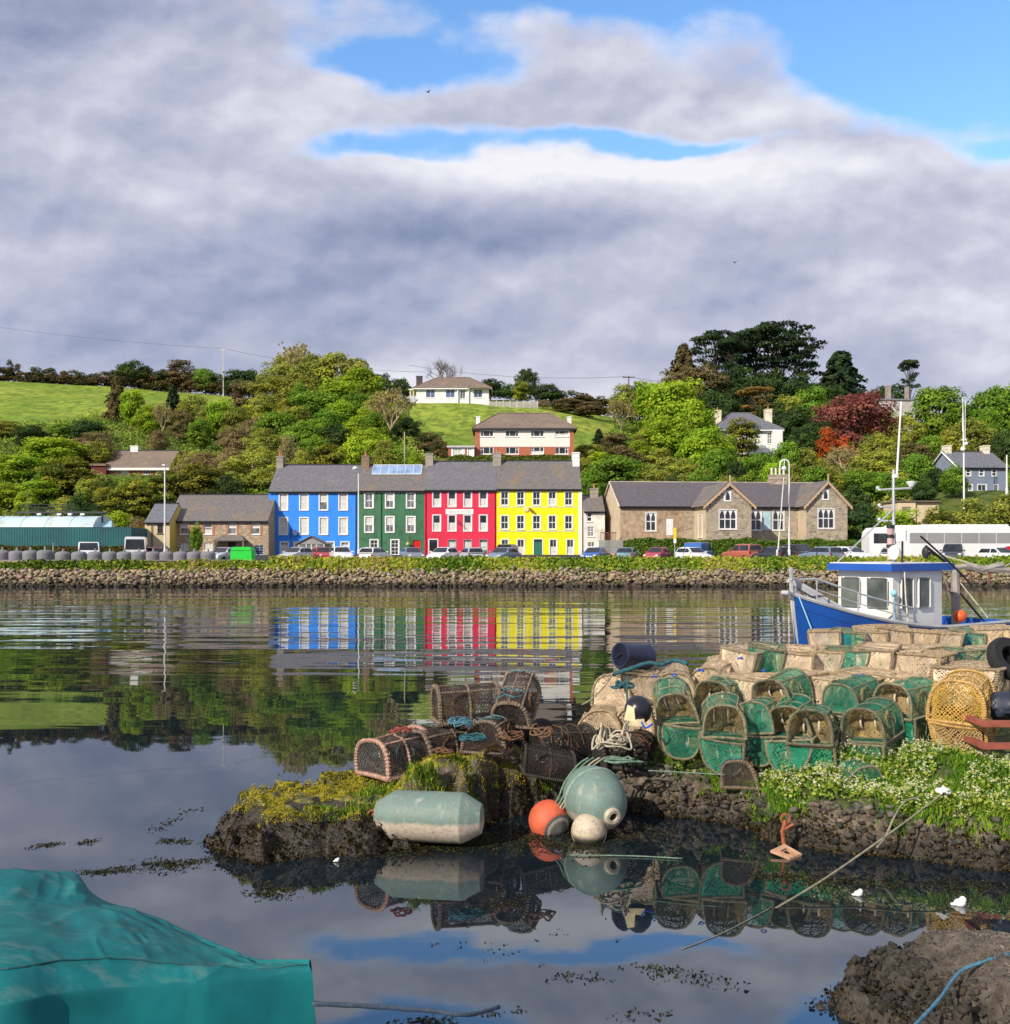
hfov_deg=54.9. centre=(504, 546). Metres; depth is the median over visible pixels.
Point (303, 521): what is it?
window
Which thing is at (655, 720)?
lobster creel
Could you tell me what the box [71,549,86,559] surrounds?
lidded bin
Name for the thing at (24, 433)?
evergreen tree
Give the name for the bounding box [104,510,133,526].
broadleaf tree
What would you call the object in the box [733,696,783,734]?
lobster creel
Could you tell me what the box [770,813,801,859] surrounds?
rusty anchor
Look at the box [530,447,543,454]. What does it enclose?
window
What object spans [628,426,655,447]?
spring tree
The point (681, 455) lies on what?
broadleaf tree
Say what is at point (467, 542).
window
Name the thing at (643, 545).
clipped hedge
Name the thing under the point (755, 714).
lobster creel
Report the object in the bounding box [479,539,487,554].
door
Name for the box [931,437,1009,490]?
grey house
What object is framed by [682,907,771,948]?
rope
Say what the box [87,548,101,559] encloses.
lidded bin
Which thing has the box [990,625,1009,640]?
lobster creel
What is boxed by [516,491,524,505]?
window
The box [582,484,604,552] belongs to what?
white house
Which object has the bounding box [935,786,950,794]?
rope knot
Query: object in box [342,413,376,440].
broadleaf tree
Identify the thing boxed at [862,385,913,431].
roofless house
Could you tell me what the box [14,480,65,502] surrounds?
broadleaf tree
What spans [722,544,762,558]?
parked car
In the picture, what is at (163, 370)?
evergreen tree
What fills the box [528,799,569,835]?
orange buoy
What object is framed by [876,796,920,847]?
rope
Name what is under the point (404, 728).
rope tangle
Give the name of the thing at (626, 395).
spring tree
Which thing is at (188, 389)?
gorse bush
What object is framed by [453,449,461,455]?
window
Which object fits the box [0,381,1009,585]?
hill terrain
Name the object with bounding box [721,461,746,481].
evergreen tree
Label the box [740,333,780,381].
pine tree
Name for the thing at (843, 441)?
red shrub
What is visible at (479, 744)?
lobster creel
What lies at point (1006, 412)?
broadleaf tree
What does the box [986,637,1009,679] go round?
old tyre
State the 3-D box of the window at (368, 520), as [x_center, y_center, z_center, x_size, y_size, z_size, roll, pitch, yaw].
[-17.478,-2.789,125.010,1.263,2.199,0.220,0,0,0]
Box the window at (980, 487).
[977,484,986,490]
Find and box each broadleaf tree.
[0,454,43,481]
[0,483,24,508]
[13,437,89,465]
[13,491,39,515]
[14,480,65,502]
[34,466,71,480]
[46,423,72,436]
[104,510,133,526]
[118,389,145,428]
[131,403,167,434]
[184,417,213,451]
[189,522,203,550]
[191,368,219,393]
[205,398,235,440]
[248,411,305,448]
[283,420,327,451]
[285,380,307,404]
[289,389,343,420]
[305,434,331,458]
[307,408,346,429]
[316,378,363,400]
[324,400,358,425]
[334,437,371,463]
[336,389,375,419]
[337,366,386,403]
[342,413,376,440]
[350,427,395,463]
[357,395,404,432]
[357,409,390,438]
[388,444,410,463]
[405,448,421,463]
[580,470,608,496]
[581,454,651,483]
[588,451,607,462]
[627,440,651,459]
[630,380,661,428]
[639,415,695,456]
[641,377,708,436]
[674,400,722,436]
[674,437,698,464]
[676,426,736,471]
[688,468,714,481]
[700,448,736,481]
[717,431,738,463]
[736,472,764,481]
[740,452,775,479]
[758,460,784,481]
[771,440,802,472]
[794,386,831,435]
[799,465,836,486]
[840,470,883,499]
[865,471,896,500]
[873,508,921,526]
[887,478,916,500]
[899,453,936,480]
[904,385,970,438]
[915,435,945,460]
[936,463,972,497]
[966,385,1009,440]
[974,406,1004,444]
[986,382,1009,437]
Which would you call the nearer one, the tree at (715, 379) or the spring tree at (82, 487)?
the spring tree at (82, 487)
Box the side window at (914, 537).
[910,533,1009,542]
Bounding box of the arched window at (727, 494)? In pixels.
[724,491,730,501]
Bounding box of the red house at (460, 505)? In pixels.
[424,453,496,554]
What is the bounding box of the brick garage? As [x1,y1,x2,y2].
[90,464,109,474]
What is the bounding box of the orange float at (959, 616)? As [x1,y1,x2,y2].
[953,610,966,622]
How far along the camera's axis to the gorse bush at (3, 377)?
289.55 m
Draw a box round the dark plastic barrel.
[977,691,1009,719]
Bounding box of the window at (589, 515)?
[587,513,591,520]
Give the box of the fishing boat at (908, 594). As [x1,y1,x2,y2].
[781,401,1009,664]
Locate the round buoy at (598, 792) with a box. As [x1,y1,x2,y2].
[563,765,626,830]
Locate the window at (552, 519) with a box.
[548,515,556,529]
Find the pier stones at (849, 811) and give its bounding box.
[565,763,1009,867]
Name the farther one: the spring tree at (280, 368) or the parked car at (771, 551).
the spring tree at (280, 368)
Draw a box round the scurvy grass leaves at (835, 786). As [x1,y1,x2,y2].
[623,736,1009,828]
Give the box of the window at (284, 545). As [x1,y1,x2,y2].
[280,541,288,553]
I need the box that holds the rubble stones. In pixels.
[0,565,1009,586]
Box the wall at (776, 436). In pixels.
[771,431,782,455]
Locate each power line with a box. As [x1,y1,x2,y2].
[0,327,222,348]
[410,365,627,377]
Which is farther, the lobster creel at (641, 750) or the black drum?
the black drum
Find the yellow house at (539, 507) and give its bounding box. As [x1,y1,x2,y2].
[492,448,581,554]
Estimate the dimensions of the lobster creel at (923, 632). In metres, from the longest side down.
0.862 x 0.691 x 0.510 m
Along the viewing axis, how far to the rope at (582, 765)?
11.43 m
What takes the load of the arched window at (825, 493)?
in the stone school
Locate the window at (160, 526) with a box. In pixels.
[156,524,163,533]
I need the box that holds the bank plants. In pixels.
[0,554,1009,582]
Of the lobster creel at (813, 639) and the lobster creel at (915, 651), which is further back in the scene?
the lobster creel at (813, 639)
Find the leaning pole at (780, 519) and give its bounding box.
[776,478,783,555]
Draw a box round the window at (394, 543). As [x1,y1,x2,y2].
[390,539,399,554]
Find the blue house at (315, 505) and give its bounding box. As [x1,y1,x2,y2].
[268,452,361,554]
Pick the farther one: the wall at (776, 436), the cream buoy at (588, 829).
the wall at (776, 436)
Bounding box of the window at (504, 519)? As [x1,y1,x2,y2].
[500,515,508,529]
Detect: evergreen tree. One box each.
[9,424,52,447]
[64,490,93,515]
[65,420,112,438]
[75,504,109,515]
[113,359,153,387]
[151,369,169,389]
[207,475,245,493]
[216,368,261,396]
[317,423,350,446]
[375,373,391,394]
[386,377,412,398]
[390,417,424,441]
[482,378,505,400]
[497,383,519,400]
[513,369,540,400]
[532,383,563,402]
[628,381,647,420]
[660,472,678,480]
[700,387,737,416]
[705,364,763,409]
[710,404,734,419]
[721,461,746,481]
[728,398,755,413]
[739,367,794,410]
[755,400,788,424]
[772,372,811,414]
[772,406,821,444]
[787,427,817,460]
[800,419,836,457]
[801,380,849,428]
[840,485,871,515]
[847,502,881,539]
[870,383,903,398]
[908,478,937,500]
[918,468,950,491]
[954,400,976,431]
[989,428,1009,461]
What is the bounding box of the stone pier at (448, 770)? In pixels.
[206,703,1009,870]
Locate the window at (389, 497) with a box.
[385,493,394,508]
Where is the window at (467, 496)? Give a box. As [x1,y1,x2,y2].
[463,492,471,506]
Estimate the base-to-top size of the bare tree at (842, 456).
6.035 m
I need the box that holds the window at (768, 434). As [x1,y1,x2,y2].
[767,433,770,443]
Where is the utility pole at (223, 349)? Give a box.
[220,348,226,396]
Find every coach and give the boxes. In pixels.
[861,525,919,556]
[896,524,1009,558]
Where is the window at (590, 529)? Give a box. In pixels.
[587,527,594,536]
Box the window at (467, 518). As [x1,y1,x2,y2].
[463,514,471,531]
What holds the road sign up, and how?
on the hill terrain at (451, 424)
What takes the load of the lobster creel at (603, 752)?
on the stone pier at (448, 770)
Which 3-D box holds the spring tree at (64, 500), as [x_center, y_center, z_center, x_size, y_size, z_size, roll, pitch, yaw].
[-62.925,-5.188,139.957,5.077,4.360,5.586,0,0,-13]
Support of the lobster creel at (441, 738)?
on the stone pier at (448, 770)
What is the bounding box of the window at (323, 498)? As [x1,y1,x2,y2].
[319,494,327,510]
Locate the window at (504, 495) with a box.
[500,491,508,505]
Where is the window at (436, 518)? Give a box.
[432,514,440,531]
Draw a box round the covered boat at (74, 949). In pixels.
[0,868,315,1023]
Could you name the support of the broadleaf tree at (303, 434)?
on the hill terrain at (451, 424)
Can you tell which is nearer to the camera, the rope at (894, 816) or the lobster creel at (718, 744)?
the rope at (894, 816)
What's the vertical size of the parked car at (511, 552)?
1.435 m
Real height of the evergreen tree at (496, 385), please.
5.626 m
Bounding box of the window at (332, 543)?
[326,541,334,548]
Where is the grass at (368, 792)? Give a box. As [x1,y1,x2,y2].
[293,744,570,829]
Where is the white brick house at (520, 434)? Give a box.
[471,413,577,455]
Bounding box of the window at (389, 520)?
[385,516,394,532]
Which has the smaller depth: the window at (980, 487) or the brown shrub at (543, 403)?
the window at (980, 487)
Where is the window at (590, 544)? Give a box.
[587,542,594,547]
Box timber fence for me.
[599,532,623,553]
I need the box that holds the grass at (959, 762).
[535,738,1009,849]
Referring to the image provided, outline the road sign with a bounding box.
[674,528,675,556]
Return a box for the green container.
[230,547,255,560]
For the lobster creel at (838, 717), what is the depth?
12.43 m
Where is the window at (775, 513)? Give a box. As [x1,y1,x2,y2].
[772,510,784,530]
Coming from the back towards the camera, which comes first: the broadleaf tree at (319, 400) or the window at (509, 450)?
the broadleaf tree at (319, 400)
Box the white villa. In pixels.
[713,406,784,455]
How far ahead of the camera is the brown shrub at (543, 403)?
213.54 m
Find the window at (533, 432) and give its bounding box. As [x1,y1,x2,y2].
[531,430,543,435]
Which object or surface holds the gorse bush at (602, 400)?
on the hill terrain at (451, 424)
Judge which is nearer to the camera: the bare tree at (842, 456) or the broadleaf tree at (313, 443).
the broadleaf tree at (313, 443)
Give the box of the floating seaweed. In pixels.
[25,806,1009,1023]
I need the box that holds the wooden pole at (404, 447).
[404,432,404,463]
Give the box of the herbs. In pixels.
[238,746,521,814]
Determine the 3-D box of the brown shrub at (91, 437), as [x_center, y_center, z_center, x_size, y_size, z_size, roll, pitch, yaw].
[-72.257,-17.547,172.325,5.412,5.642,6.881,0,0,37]
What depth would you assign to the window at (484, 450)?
147.11 m
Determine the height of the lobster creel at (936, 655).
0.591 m
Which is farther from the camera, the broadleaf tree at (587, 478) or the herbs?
the broadleaf tree at (587, 478)
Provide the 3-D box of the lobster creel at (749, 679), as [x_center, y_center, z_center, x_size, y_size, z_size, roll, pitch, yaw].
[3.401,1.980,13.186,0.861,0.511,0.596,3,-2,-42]
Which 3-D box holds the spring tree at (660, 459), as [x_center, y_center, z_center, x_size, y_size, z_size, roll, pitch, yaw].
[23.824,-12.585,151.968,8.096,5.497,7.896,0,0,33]
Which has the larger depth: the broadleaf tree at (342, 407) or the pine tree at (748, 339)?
the pine tree at (748, 339)
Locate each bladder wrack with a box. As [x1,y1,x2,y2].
[201,782,1009,871]
[809,943,948,1023]
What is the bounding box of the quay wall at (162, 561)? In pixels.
[0,560,229,563]
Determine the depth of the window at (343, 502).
125.09 m
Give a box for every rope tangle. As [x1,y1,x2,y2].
[390,726,412,732]
[430,747,454,753]
[448,716,472,726]
[458,732,486,741]
[495,729,524,740]
[529,723,555,737]
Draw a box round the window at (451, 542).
[448,539,455,547]
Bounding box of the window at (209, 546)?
[205,543,212,549]
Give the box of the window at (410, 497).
[406,493,415,508]
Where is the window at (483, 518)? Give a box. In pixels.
[479,514,487,531]
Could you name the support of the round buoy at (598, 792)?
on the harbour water
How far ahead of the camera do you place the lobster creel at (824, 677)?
12.87 m
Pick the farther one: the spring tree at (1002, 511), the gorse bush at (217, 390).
the gorse bush at (217, 390)
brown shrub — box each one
[71,437,87,443]
[81,431,115,449]
[129,516,144,527]
[143,429,171,449]
[170,457,203,482]
[185,450,219,469]
[208,457,236,485]
[212,426,246,455]
[212,448,246,471]
[239,416,275,438]
[351,382,371,394]
[538,399,550,408]
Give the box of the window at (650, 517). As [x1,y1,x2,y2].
[645,512,656,531]
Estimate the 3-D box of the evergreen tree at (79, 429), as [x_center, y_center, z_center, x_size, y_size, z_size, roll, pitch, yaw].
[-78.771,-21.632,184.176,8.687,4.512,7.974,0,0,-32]
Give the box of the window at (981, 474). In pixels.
[979,469,984,476]
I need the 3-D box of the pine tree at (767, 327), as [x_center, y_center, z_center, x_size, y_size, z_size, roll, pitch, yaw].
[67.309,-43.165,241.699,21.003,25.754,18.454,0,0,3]
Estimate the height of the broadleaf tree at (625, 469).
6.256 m
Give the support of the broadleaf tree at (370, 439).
on the hill terrain at (451, 424)
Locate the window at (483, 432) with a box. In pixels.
[481,430,492,435]
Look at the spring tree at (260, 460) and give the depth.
148.33 m
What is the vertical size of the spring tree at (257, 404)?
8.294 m
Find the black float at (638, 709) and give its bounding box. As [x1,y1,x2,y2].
[624,695,651,725]
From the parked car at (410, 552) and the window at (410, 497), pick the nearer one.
the parked car at (410, 552)
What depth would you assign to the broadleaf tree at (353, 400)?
184.57 m
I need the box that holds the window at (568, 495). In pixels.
[564,491,572,505]
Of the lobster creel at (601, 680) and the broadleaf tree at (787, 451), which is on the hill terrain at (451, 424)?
the broadleaf tree at (787, 451)
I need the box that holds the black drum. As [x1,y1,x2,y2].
[611,642,656,669]
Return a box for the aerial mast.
[960,397,967,508]
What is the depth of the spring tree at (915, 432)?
200.54 m
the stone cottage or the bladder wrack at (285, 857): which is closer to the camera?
the bladder wrack at (285, 857)
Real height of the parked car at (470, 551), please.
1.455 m
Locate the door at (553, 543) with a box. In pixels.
[549,539,557,554]
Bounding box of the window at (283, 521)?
[279,517,287,534]
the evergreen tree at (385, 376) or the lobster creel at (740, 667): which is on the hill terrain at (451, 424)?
the evergreen tree at (385, 376)
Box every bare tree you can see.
[152,399,172,436]
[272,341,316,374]
[276,433,301,461]
[362,383,418,439]
[425,358,462,380]
[602,396,636,433]
[820,445,860,473]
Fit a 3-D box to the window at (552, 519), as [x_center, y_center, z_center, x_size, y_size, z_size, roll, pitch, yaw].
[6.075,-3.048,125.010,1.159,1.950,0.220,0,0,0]
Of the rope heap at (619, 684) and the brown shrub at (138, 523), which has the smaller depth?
the rope heap at (619, 684)
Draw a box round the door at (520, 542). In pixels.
[517,539,524,554]
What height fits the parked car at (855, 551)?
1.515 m
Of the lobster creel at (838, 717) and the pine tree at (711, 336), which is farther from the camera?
the pine tree at (711, 336)
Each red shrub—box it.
[810,427,838,460]
[834,435,856,465]
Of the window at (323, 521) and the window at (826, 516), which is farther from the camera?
the window at (323, 521)
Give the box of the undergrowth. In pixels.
[0,402,1009,534]
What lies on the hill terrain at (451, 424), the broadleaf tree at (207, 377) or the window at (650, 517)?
the broadleaf tree at (207, 377)
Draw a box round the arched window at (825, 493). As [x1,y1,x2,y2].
[822,490,828,499]
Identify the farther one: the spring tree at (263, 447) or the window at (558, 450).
the spring tree at (263, 447)
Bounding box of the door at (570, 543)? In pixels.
[566,539,574,554]
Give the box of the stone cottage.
[175,494,274,554]
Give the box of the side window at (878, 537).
[874,533,895,542]
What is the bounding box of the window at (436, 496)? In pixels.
[432,492,440,506]
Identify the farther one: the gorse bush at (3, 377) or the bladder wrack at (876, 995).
the gorse bush at (3, 377)
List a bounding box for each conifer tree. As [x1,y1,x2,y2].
[101,376,124,424]
[161,384,180,428]
[592,429,603,446]
[665,343,700,399]
[812,350,870,427]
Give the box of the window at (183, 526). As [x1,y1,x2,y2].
[179,523,188,534]
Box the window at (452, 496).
[448,492,456,506]
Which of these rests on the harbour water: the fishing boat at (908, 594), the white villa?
the fishing boat at (908, 594)
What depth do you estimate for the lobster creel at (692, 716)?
13.41 m
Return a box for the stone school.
[603,468,852,554]
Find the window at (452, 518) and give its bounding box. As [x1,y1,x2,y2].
[448,514,456,531]
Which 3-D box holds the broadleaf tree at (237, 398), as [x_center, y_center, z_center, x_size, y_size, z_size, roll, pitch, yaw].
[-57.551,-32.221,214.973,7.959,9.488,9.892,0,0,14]
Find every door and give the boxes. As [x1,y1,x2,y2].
[228,541,235,546]
[412,539,420,549]
[428,539,437,553]
[479,539,487,554]
[517,539,524,554]
[533,538,542,554]
[549,539,557,554]
[566,539,574,554]
[666,518,672,534]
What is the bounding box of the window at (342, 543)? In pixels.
[340,541,349,548]
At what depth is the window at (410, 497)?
125.06 m
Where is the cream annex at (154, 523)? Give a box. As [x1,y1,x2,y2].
[144,503,181,551]
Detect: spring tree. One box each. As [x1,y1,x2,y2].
[0,420,25,434]
[51,495,71,515]
[73,478,103,502]
[74,443,103,467]
[86,440,117,463]
[169,453,185,474]
[170,401,194,427]
[181,393,211,419]
[195,405,215,436]
[217,450,275,489]
[218,406,249,435]
[240,432,267,459]
[241,375,288,411]
[241,394,276,428]
[244,427,286,462]
[249,444,275,468]
[253,458,291,485]
[255,357,294,394]
[275,405,314,431]
[277,372,322,406]
[286,353,334,387]
[287,447,322,463]
[310,351,358,386]
[339,357,372,380]
[371,439,402,463]
[574,444,606,463]
[579,457,591,472]
[607,383,637,424]
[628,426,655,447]
[631,468,665,480]
[638,447,679,472]
[657,458,712,480]
[718,475,737,481]
[771,394,804,442]
[782,462,804,481]
[795,447,826,480]
[819,466,846,492]
[847,450,901,478]
[857,431,897,460]
[867,411,907,438]
[881,465,912,481]
[884,415,928,442]
[885,435,912,459]
[935,427,971,450]
[949,418,997,450]
[950,497,1004,523]
[987,493,1009,525]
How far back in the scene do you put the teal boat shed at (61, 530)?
114.00 m
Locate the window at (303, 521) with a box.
[299,517,308,534]
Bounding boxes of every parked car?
[147,547,170,551]
[212,547,231,559]
[279,547,313,557]
[312,547,329,557]
[329,546,353,557]
[357,547,391,557]
[399,547,424,559]
[426,547,457,559]
[458,547,484,557]
[485,547,521,558]
[493,544,517,550]
[580,547,608,558]
[615,547,638,557]
[642,547,670,559]
[675,547,711,558]
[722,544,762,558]
[750,546,796,558]
[782,544,810,555]
[798,546,844,557]
[837,546,874,557]
[879,547,903,555]
[939,544,965,558]
[976,547,1009,557]
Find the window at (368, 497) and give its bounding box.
[364,493,373,508]
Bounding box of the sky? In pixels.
[0,0,1009,422]
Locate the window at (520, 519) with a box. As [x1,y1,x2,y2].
[516,515,524,529]
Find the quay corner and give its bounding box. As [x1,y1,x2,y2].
[816,930,1009,1023]
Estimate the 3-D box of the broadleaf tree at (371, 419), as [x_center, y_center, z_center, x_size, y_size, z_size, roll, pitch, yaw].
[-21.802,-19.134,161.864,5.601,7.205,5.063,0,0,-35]
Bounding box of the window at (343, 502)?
[338,494,347,510]
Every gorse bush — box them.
[0,367,13,380]
[3,359,21,381]
[8,372,42,382]
[21,367,56,383]
[43,367,69,383]
[53,369,87,384]
[67,371,100,385]
[82,371,111,385]
[99,370,129,386]
[120,373,141,387]
[132,371,160,390]
[142,371,176,391]
[159,375,188,391]
[173,374,202,392]
[188,379,216,393]
[206,373,228,395]
[220,377,245,395]
[414,431,443,452]
[431,439,447,457]
[551,389,594,405]
[583,395,614,415]
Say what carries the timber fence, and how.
on the hill terrain at (451, 424)
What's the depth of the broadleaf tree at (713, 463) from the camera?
148.49 m
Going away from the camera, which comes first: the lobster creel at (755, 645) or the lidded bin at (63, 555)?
the lobster creel at (755, 645)
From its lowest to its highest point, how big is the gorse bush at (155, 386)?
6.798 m
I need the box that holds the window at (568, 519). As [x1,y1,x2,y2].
[564,515,572,529]
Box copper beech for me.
[806,389,902,450]
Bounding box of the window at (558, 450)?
[555,447,568,454]
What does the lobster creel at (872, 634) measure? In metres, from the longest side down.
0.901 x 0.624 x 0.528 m
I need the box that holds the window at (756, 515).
[751,510,761,530]
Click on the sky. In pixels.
(572, 195)
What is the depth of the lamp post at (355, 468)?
94.94 m
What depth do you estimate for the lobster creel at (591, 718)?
12.88 m
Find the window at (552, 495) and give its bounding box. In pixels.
[548,491,556,505]
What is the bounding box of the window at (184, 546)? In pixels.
[181,543,188,549]
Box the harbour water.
[0,586,1009,1023]
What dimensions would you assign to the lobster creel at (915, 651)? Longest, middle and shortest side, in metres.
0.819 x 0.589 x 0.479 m
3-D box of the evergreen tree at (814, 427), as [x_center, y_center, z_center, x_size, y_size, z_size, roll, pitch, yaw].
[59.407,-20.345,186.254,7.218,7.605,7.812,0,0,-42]
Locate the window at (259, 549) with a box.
[255,545,263,554]
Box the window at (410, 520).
[406,516,415,532]
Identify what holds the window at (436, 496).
in the red house at (460, 505)
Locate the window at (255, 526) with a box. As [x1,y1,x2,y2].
[251,523,260,534]
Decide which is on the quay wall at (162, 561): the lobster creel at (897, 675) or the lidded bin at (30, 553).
the lidded bin at (30, 553)
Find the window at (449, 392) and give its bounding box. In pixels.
[446,389,454,396]
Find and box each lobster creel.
[354,724,433,781]
[386,723,438,753]
[401,725,480,760]
[430,680,503,726]
[458,729,526,750]
[459,711,520,757]
[490,669,541,729]
[494,717,555,747]
[518,740,576,781]
[524,721,597,770]
[545,719,584,755]
[573,700,625,743]
[573,725,628,769]
[590,672,642,708]
[598,700,654,742]
[607,728,657,774]
[614,666,662,704]
[645,697,683,736]
[652,663,695,706]
[652,676,700,726]
[657,716,701,759]
[675,695,724,729]
[691,655,738,696]
[693,676,745,711]
[695,711,729,745]
[697,692,747,740]
[698,730,745,775]
[704,674,761,715]
[707,655,760,686]
[718,749,759,790]
[719,642,778,678]
[721,672,787,709]
[729,722,774,766]
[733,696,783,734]
[744,641,786,676]
[751,667,814,712]
[753,710,811,744]
[761,669,830,702]
[764,731,818,775]
[767,693,818,738]
[773,644,816,676]
[785,729,840,774]
[786,703,837,747]
[796,647,845,678]
[796,671,866,707]
[807,628,841,656]
[815,701,871,739]
[817,676,886,709]
[821,673,880,715]
[823,645,877,670]
[823,646,870,675]
[827,627,867,656]
[829,758,882,791]
[831,666,896,700]
[840,696,904,744]
[840,732,902,764]
[851,624,888,655]
[853,641,901,673]
[870,669,930,704]
[871,676,940,721]
[873,624,912,647]
[873,707,932,744]
[875,643,944,673]
[878,648,923,680]
[889,648,957,690]
[896,627,939,648]
[901,708,916,738]
[919,645,987,676]
[923,629,965,659]
[925,668,994,728]
[927,711,996,757]
[929,660,1009,708]
[948,627,986,653]
[963,645,1000,678]
[970,624,1009,644]
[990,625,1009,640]
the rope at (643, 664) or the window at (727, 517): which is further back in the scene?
the window at (727, 517)
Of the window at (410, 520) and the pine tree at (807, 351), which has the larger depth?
the pine tree at (807, 351)
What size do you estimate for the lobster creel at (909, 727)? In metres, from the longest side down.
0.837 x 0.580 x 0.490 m
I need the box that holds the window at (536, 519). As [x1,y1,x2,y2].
[532,515,540,529]
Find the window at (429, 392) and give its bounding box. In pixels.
[426,389,434,396]
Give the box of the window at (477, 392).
[474,389,481,396]
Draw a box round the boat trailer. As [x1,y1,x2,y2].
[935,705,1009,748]
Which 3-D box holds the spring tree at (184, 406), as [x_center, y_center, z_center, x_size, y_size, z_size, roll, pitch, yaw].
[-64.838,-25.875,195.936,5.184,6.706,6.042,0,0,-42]
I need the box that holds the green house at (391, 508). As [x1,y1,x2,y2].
[357,451,426,554]
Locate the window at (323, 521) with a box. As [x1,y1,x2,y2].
[319,517,327,534]
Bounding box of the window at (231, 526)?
[227,523,236,534]
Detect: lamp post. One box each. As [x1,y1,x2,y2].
[162,464,166,551]
[352,466,358,556]
[779,459,790,554]
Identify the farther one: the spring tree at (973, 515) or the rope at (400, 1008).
the spring tree at (973, 515)
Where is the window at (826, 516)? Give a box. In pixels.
[817,508,834,528]
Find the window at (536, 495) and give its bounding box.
[532,491,540,505]
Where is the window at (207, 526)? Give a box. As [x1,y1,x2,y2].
[203,523,212,534]
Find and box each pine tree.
[689,329,743,382]
[711,337,754,398]
[714,331,763,384]
[734,386,775,416]
[739,320,814,382]
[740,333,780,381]
[771,336,827,385]
[898,359,920,398]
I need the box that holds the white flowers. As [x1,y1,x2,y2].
[694,734,1009,816]
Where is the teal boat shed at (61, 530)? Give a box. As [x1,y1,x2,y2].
[0,503,146,546]
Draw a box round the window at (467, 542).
[464,539,471,547]
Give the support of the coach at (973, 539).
on the hill terrain at (451, 424)
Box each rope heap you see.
[591,722,631,750]
[596,756,644,763]
[610,680,634,688]
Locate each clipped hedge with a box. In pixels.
[447,454,571,460]
[622,536,860,556]
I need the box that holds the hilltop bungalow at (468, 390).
[409,376,492,404]
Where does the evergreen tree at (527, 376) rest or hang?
on the hill terrain at (451, 424)
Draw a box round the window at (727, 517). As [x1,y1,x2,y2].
[718,509,737,529]
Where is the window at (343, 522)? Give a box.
[338,517,347,534]
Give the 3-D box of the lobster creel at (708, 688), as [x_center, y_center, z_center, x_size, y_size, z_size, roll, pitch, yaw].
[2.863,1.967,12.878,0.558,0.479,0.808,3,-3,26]
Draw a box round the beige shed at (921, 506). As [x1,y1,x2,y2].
[881,501,941,524]
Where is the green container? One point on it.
(245, 553)
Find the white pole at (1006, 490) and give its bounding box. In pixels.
[1005,455,1007,495]
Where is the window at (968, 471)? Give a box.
[966,469,971,476]
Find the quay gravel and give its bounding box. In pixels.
[844,928,1009,1023]
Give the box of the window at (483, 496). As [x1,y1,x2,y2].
[479,492,487,506]
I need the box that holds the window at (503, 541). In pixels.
[501,539,508,543]
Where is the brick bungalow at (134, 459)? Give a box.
[106,446,181,474]
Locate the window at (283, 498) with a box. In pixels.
[279,494,287,510]
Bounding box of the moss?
[231,746,537,827]
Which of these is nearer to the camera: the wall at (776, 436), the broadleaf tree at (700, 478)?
the broadleaf tree at (700, 478)
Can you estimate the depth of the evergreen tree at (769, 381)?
225.07 m
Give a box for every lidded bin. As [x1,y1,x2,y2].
[0,547,9,559]
[8,547,22,559]
[22,547,36,559]
[36,546,53,559]
[55,549,70,559]
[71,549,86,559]
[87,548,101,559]
[102,549,116,559]
[116,548,130,559]
[131,549,145,559]
[145,548,159,559]
[159,549,173,559]
[173,549,187,559]
[187,548,200,559]
[200,549,215,559]
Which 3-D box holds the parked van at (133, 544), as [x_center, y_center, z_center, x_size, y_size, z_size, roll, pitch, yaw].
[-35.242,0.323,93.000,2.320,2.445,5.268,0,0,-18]
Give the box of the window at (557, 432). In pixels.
[555,430,567,435]
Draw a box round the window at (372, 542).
[369,539,378,546]
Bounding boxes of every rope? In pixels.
[312,1001,500,1016]
[555,757,588,802]
[558,757,593,805]
[560,757,599,808]
[562,757,604,809]
[570,854,681,858]
[582,667,616,704]
[612,658,688,675]
[625,676,628,735]
[641,722,652,728]
[648,770,724,774]
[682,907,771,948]
[775,793,943,907]
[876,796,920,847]
[914,952,1009,1023]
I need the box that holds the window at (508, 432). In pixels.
[506,430,517,435]
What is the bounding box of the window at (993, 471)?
[991,469,996,476]
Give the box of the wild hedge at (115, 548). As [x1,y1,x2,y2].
[0,544,123,556]
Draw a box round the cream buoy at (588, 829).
[571,814,606,843]
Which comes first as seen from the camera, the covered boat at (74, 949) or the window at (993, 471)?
the covered boat at (74, 949)
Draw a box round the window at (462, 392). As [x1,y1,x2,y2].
[460,390,464,398]
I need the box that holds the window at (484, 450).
[480,447,492,454]
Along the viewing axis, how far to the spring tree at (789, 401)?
204.23 m
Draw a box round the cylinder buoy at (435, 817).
[367,790,483,843]
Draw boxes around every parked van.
[75,542,101,553]
[124,537,147,552]
[684,542,714,555]
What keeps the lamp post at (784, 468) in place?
on the hill terrain at (451, 424)
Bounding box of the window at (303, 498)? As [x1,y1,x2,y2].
[299,494,308,510]
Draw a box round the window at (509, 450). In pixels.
[505,447,518,454]
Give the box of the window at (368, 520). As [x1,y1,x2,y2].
[364,516,373,532]
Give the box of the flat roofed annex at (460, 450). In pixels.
[447,446,474,456]
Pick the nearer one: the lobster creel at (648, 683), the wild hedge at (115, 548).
the lobster creel at (648, 683)
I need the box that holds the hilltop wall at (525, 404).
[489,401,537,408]

